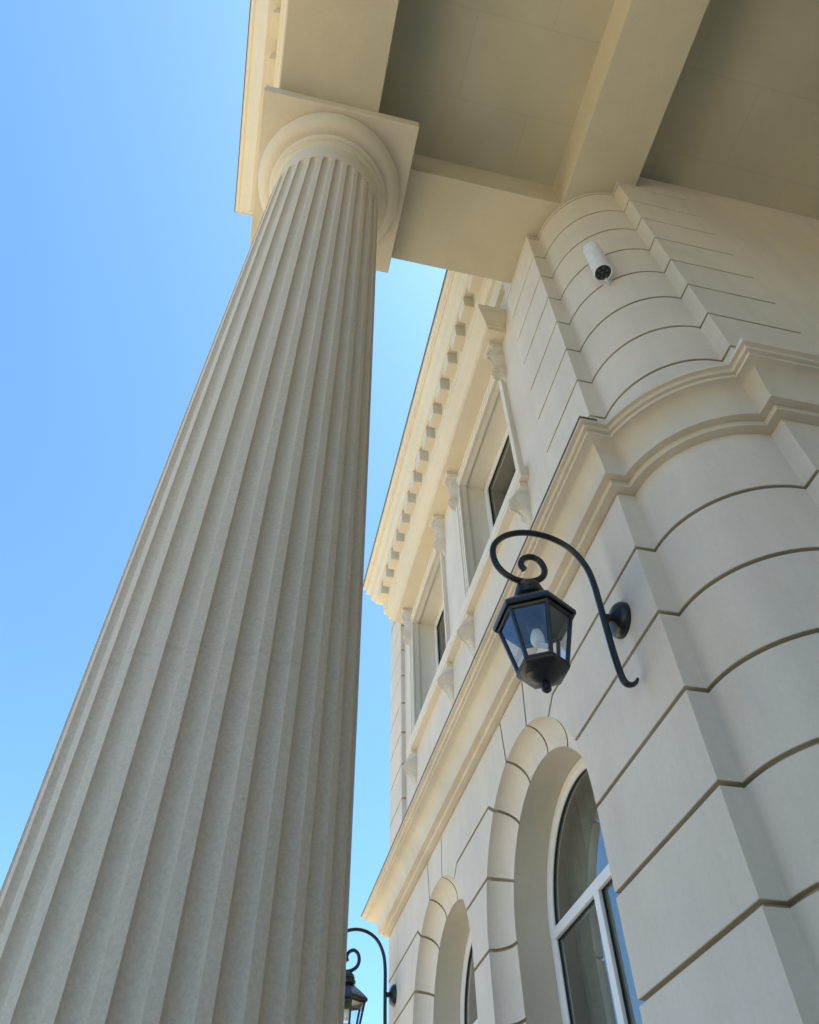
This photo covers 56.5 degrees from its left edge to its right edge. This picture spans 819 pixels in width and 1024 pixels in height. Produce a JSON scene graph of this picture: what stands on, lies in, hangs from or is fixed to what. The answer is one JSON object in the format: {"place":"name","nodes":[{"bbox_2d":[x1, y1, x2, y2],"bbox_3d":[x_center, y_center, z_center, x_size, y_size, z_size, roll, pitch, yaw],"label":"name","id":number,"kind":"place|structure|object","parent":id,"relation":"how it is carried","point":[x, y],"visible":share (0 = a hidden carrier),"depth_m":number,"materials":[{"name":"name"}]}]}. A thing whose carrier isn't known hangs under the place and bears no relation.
{"place":"outdoors","nodes":[
{"label":"outdoors","id":0,"kind":"place"},
{"bbox_2d":[0,0,445,1023],"label":"sky","id":1,"kind":"structure","parent":0,"point":[124,246],"materials":[{"name":"blue"}]},
{"bbox_2d":[361,177,818,1023],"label":"mansion","id":2,"kind":"structure","parent":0,"point":[589,839],"depth_m":4.39,"materials":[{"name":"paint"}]},
{"bbox_2d":[344,927,396,1023],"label":"wall lantern","id":3,"kind":"object","parent":2,"relation":"attached to","point":[356,998],"depth_m":6.74,"materials":[{"name":"black metal"}]},
{"bbox_2d":[409,548,449,734],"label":"window","id":4,"kind":"structure","parent":2,"relation":"in","point":[430,627],"depth_m":8.74,"materials":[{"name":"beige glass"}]},
{"bbox_2d":[413,875,477,1023],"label":"arched window","id":5,"kind":"structure","parent":2,"relation":"in","point":[445,977],"depth_m":6.12,"materials":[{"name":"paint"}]},
{"bbox_2d":[455,375,522,599],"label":"window","id":6,"kind":"structure","parent":2,"relation":"in","point":[492,457],"depth_m":7.41,"materials":[{"name":"beige stone"}]},
{"bbox_2d":[234,0,818,282],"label":"portico","id":7,"kind":"structure","parent":2,"relation":"on","point":[531,117],"depth_m":6.20,"materials":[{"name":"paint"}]},
{"bbox_2d":[490,530,638,693],"bbox_3d":[0.709,0.442,3.547,0.646,1.006,0.380,9,-50,-9],"label":"wall lantern","id":8,"kind":"object","parent":2,"relation":"attached to","point":[533,613],"depth_m":3.40,"materials":[{"name":"black metal"}]},
{"bbox_2d":[487,716,646,1023],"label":"arched window","id":9,"kind":"structure","parent":2,"relation":"in","point":[559,955],"depth_m":4.66,"materials":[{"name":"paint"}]},
{"bbox_2d":[583,241,612,285],"bbox_3d":[1.297,-1.692,5.205,0.121,0.434,0.179,-35,-57,25],"label":"security camera","id":10,"kind":"object","parent":2,"relation":"attached to","point":[598,262],"visible":1,"depth_m":5.09,"materials":[{"name":"white plastic"}]},
{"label":"terrace","id":11,"kind":"structure","parent":0,"visible":0},
{"bbox_2d":[0,85,418,1023],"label":"fluted column","id":12,"kind":"structure","parent":11,"relation":"on","point":[182,855],"depth_m":2.02,"materials":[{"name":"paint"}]}
]}

